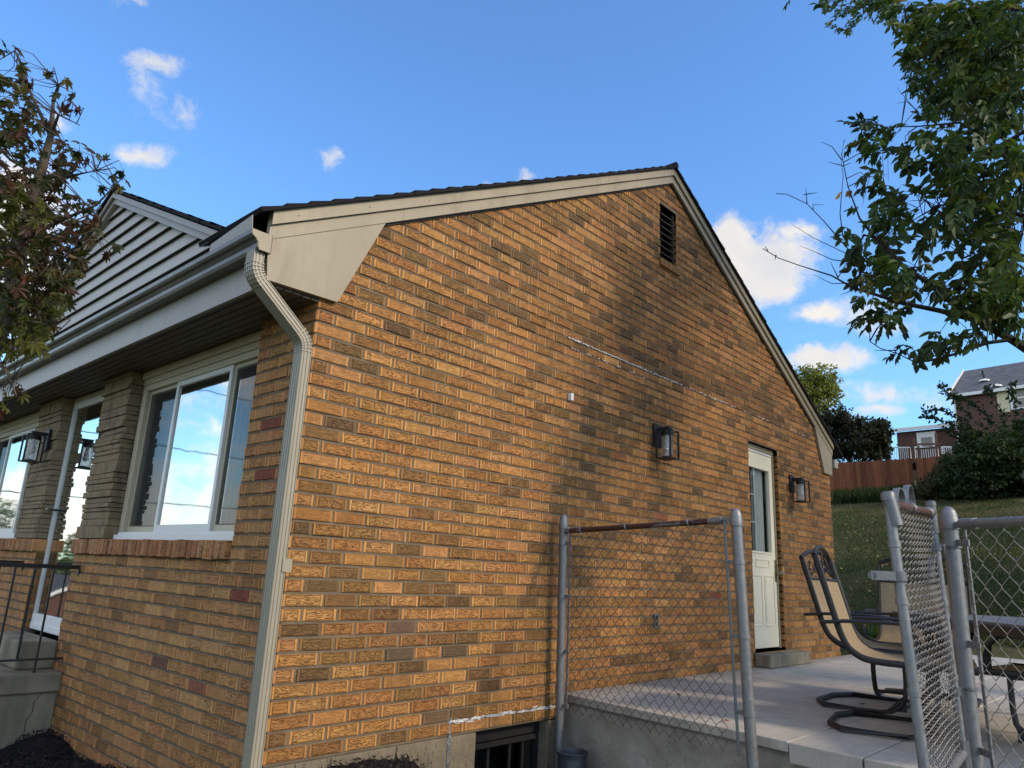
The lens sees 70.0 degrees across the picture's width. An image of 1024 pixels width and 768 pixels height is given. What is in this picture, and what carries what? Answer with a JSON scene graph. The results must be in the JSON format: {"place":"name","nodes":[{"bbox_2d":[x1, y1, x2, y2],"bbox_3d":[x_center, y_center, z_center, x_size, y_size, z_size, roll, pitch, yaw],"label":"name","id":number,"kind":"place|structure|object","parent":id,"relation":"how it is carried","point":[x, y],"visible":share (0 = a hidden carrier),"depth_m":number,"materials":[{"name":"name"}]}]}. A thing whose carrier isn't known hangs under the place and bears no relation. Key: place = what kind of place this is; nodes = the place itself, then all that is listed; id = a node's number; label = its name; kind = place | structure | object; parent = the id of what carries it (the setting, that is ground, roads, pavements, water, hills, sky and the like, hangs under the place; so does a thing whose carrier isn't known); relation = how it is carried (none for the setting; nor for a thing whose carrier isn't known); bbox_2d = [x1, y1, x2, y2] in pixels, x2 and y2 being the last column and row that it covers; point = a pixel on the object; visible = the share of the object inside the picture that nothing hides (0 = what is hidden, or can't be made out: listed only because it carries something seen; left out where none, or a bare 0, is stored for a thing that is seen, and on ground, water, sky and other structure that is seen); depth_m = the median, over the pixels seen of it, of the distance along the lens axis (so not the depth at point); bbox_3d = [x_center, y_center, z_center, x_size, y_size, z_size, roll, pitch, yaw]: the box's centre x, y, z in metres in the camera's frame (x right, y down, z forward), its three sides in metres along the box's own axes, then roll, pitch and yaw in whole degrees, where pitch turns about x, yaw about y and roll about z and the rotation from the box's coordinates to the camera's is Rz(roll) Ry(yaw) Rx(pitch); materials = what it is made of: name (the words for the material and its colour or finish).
{"place":"outdoors","nodes":[
{"label":"outdoors","id":0,"kind":"place"},
{"bbox_2d":[0,0,1023,462],"label":"sky","id":1,"kind":"structure","parent":0,"point":[219,112],"materials":[{"name":"blue"}]},
{"bbox_2d":[51,479,1023,767],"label":"ground","id":2,"kind":"structure","parent":0,"point":[515,747],"depth_m":15.18,"materials":[{"name":"green plant"}]},
{"bbox_2d":[0,630,62,748],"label":"landing","id":3,"kind":"object","parent":2,"relation":"on","point":[28,696],"visible":0.7,"depth_m":4.96,"materials":[{"name":"concrete"}]},
{"bbox_2d":[0,560,23,569],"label":"iron railing","id":4,"kind":"object","parent":3,"relation":"on","point":[8,561],"visible":0.57,"depth_m":6.11,"materials":[{"name":"black metal"}]},
{"bbox_2d":[0,562,79,672],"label":"iron railing","id":5,"kind":"object","parent":3,"relation":"on","point":[35,567],"visible":1,"depth_m":5.01,"materials":[{"name":"black metal"}]},
{"bbox_2d":[0,38,130,419],"bbox_3d":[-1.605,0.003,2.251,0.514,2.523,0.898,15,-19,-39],"label":"maple tree","id":6,"kind":"object","parent":2,"relation":"on","point":[26,233],"visible":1,"depth_m":2.22,"materials":[{"name":"green plant"}]},
{"bbox_2d":[0,728,423,767],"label":"mulch","id":7,"kind":"object","parent":2,"relation":"on","point":[52,747],"visible":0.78,"depth_m":4.53,"materials":[{"name":"wood"},{"name":"bark"}]},
{"bbox_2d":[0,162,842,767],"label":"brick house","id":8,"kind":"structure","parent":2,"relation":"on","point":[308,484],"depth_m":4.66,"materials":[{"name":"brown brick"}]},
{"bbox_2d":[0,411,39,537],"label":"front window","id":9,"kind":"structure","parent":8,"relation":"in","point":[14,474],"depth_m":7.32,"materials":[{"name":"glass"}]},
{"bbox_2d":[18,429,51,463],"bbox_3d":[-4.125,0.529,6.322,0.141,0.298,0.178,-11,-20,41],"label":"wall lamp","id":10,"kind":"object","parent":8,"relation":"attached to","point":[32,447],"visible":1,"depth_m":6.29,"materials":[{"name":"black metal"}]},
{"bbox_2d":[30,388,139,635],"bbox_3d":[-3.375,1.087,6.045,1.560,2.000,0.600,-11,-20,41],"label":"front door","id":11,"kind":"structure","parent":8,"relation":"in","point":[76,465],"depth_m":5.98,"materials":[{"name":"glass"}]},
{"bbox_2d":[113,330,260,540],"bbox_3d":[-2.018,0.401,4.729,1.810,1.212,0.233,-11,-20,41],"label":"front window","id":12,"kind":"structure","parent":8,"relation":"in","point":[186,470],"depth_m":4.66,"materials":[{"name":"plastic"}]},
{"bbox_2d":[474,721,538,767],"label":"basement window","id":13,"kind":"structure","parent":8,"relation":"in","point":[488,742],"depth_m":4.55,"materials":[{"name":"black metal"}]},
{"bbox_2d":[568,393,573,400],"bbox_3d":[0.435,0.097,5.280,0.034,0.054,0.060,-11,-20,41],"label":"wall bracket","id":14,"kind":"object","parent":8,"relation":"attached to","point":[570,396],"depth_m":5.26,"materials":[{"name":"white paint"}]},
{"bbox_2d":[653,613,658,627],"bbox_3d":[1.124,1.846,5.694,0.022,0.110,0.064,-11,-20,41],"label":"power outlet","id":15,"kind":"object","parent":8,"relation":"attached to","point":[655,616],"visible":0.96,"depth_m":5.68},
{"bbox_2d":[653,423,679,460],"bbox_3d":[1.262,0.471,6.010,0.178,0.298,0.141,-11,-20,41],"label":"wall lamp","id":16,"kind":"object","parent":8,"relation":"attached to","point":[665,442],"visible":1,"depth_m":5.97,"materials":[{"name":"black metal"}]},
{"bbox_2d":[748,451,782,648],"bbox_3d":[2.518,1.664,7.429,0.134,1.923,0.662,-14,-22,48],"label":"back door","id":17,"kind":"structure","parent":8,"relation":"in","point":[764,570],"depth_m":7.46,"materials":[{"name":"plastic"}]},
{"bbox_2d":[789,475,810,502],"bbox_3d":[3.127,1.138,7.952,0.178,0.298,0.141,-11,-20,41],"label":"wall lamp","id":18,"kind":"object","parent":8,"relation":"attached to","point":[801,489],"visible":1,"depth_m":7.92,"materials":[{"name":"black metal"}]},
{"bbox_2d":[556,748,588,767],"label":"plastic tub","id":19,"kind":"object","parent":2,"relation":"on","point":[571,757],"visible":1,"depth_m":4.34,"materials":[{"name":"plastic"}]},
{"bbox_2d":[554,508,758,767],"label":"chain link fence","id":20,"kind":"object","parent":2,"relation":"on","point":[743,636],"visible":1,"depth_m":4.10,"materials":[{"name":"metal"}]},
{"bbox_2d":[563,702,806,767],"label":"retaining wall","id":21,"kind":"structure","parent":2,"relation":"on","point":[604,743],"depth_m":4.23,"materials":[{"name":"grey concrete"}]},
{"bbox_2d":[792,362,844,415],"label":"poplar tree","id":22,"kind":"object","parent":2,"relation":"on","point":[815,381],"visible":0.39,"depth_m":48.73,"materials":[{"name":"green plant"}]},
{"bbox_2d":[815,402,873,462],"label":"backyard tree","id":23,"kind":"object","parent":2,"relation":"on","point":[842,426],"visible":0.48,"depth_m":40.54,"materials":[{"name":"green plant"}]},
{"bbox_2d":[858,624,878,637],"bbox_3d":[4.825,3.390,9.851,0.688,0.410,0.761,-6,-17,29],"label":"garden weed","id":24,"kind":"object","parent":2,"relation":"on","point":[871,633],"visible":0.02,"depth_m":9.79,"materials":[{"name":"green plant"}]},
{"bbox_2d":[829,458,913,494],"bbox_3d":[15.816,4.329,32.865,4.026,1.773,0.144,-8,-18,37],"label":"board fence","id":25,"kind":"object","parent":2,"relation":"on","point":[859,474],"visible":0.63,"depth_m":32.64,"materials":[{"name":"brown wood"}]},
{"bbox_2d":[846,416,897,461],"bbox_3d":[19.100,3.652,39.034,2.515,3.803,2.489,-1,-15,13],"label":"backyard tree","id":26,"kind":"object","parent":2,"relation":"on","point":[873,442],"visible":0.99,"depth_m":38.57,"materials":[{"name":"green plant"}]},
{"bbox_2d":[830,483,935,504],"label":"tall grass","id":27,"kind":"structure","parent":2,"relation":"on","point":[863,495],"depth_m":30.78,"materials":[{"name":"green plant"}]},
{"bbox_2d":[763,0,1023,373],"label":"shade tree","id":28,"kind":"object","parent":2,"relation":"on","point":[983,77],"visible":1,"depth_m":4.87,"materials":[{"name":"green plant"}]},
{"bbox_2d":[891,433,953,469],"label":"garden deck","id":29,"kind":"structure","parent":2,"relation":"on","point":[915,449],"depth_m":39.95,"materials":[{"name":"white paint"}]},
{"bbox_2d":[893,422,956,478],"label":"hill house","id":30,"kind":"structure","parent":2,"relation":"on","point":[920,435],"depth_m":47.20,"materials":[{"name":"brown brick"}]},
{"bbox_2d":[916,431,935,446],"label":"window","id":31,"kind":"structure","parent":30,"relation":"in","point":[923,437],"depth_m":47.14,"materials":[{"name":"white paint"}]},
{"bbox_2d":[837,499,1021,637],"bbox_3d":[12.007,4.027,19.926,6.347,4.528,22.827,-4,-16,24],"label":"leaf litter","id":32,"kind":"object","parent":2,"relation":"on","point":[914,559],"visible":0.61,"depth_m":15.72,"materials":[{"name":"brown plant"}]},
{"bbox_2d":[908,450,953,500],"bbox_3d":[17.272,3.865,29.737,2.431,2.245,2.118,3,-15,0],"label":"scrub bush","id":33,"kind":"object","parent":2,"relation":"on","point":[929,486],"visible":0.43,"depth_m":29.32,"materials":[{"name":"green plant"}]},
{"bbox_2d":[915,454,963,483],"bbox_3d":[18.202,3.883,30.672,0.144,1.821,2.352,12,-17,-31],"label":"board fence","id":34,"kind":"object","parent":2,"relation":"on","point":[923,465],"visible":0.29,"depth_m":31.40,"materials":[{"name":"brown wood"}]},
{"bbox_2d":[918,380,1023,502],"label":"garden shrub","id":35,"kind":"object","parent":2,"relation":"on","point":[993,466],"visible":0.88,"depth_m":27.72,"materials":[{"name":"green plant"}]},
{"bbox_2d":[939,506,1023,767],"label":"chain link fence","id":36,"kind":"object","parent":2,"relation":"on","point":[951,526],"visible":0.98,"depth_m":3.00,"materials":[{"name":"metal"}]},
{"bbox_2d":[868,485,977,767],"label":"chain link gate","id":37,"kind":"structure","parent":36,"relation":"attached to","point":[896,501],"depth_m":2.69,"materials":[{"name":"metal"}]},
{"bbox_2d":[948,362,1023,440],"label":"hill house","id":38,"kind":"structure","parent":2,"relation":"on","point":[969,384],"depth_m":42.86,"materials":[{"name":"brown brick"}]},
{"bbox_2d":[1009,388,1023,409],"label":"window","id":39,"kind":"structure","parent":38,"relation":"in","point":[1020,392],"depth_m":41.25,"materials":[{"name":"white paint"}]},
{"bbox_2d":[1008,413,1023,478],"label":"lawn tree","id":40,"kind":"object","parent":2,"relation":"on","point":[1018,428],"visible":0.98,"depth_m":10.69,"materials":[{"name":"green plant"}]},
{"bbox_2d":[564,654,1023,751],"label":"patio","id":41,"kind":"structure","parent":0,"point":[789,708],"depth_m":4.89,"materials":[{"name":"grey concrete"}]},
{"bbox_2d":[755,650,810,668],"bbox_3d":[2.642,2.670,7.100,0.162,0.117,0.940,-11,-20,41],"label":"door step","id":42,"kind":"object","parent":41,"relation":"on","point":[772,660],"depth_m":6.92,"materials":[{"name":"concrete"}]},
{"bbox_2d":[799,550,945,713],"bbox_3d":[2.457,1.625,4.875,0.813,0.997,0.777,-9,-19,38],"label":"patio chair","id":43,"kind":"object","parent":41,"relation":"on","point":[822,612],"visible":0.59,"depth_m":4.87,"materials":[{"name":"beige fabric"}]},
{"bbox_2d":[789,676,1023,767],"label":"patio","id":44,"kind":"structure","parent":0,"point":[833,748],"depth_m":3.67,"materials":[{"name":"grey concrete"}]},
{"bbox_2d":[811,545,978,739],"bbox_3d":[2.166,1.424,4.129,0.762,0.983,0.728,-6,-17,29],"label":"patio chair","id":45,"kind":"object","parent":44,"relation":"on","point":[843,620],"visible":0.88,"depth_m":4.11,"materials":[{"name":"beige metal"}]},
{"bbox_2d":[861,555,981,707],"bbox_3d":[2.927,1.732,5.238,0.707,1.016,0.726,-8,-18,35],"label":"patio chair","id":46,"kind":"object","parent":44,"relation":"on","point":[886,603],"visible":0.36,"depth_m":5.49,"materials":[{"name":"beige metal"}]},
{"bbox_2d":[830,496,1023,647],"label":"lawn grass","id":47,"kind":"structure","parent":0,"point":[877,515],"depth_m":17.02,"materials":[{"name":"green plant"}]},
{"bbox_2d":[864,688,1023,767],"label":"patio","id":48,"kind":"structure","parent":0,"point":[903,754],"depth_m":3.65,"materials":[{"name":"grey concrete"}]},
{"bbox_2d":[889,611,1023,706],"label":"patio table","id":49,"kind":"object","parent":48,"relation":"on","point":[1006,624],"visible":0.32,"depth_m":3.95,"materials":[{"name":"black metal"}]},
{"bbox_2d":[978,636,1023,743],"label":"patio chair","id":50,"kind":"object","parent":48,"relation":"on","point":[1011,672],"visible":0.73,"depth_m":3.76,"materials":[{"name":"black metal"}]}
]}

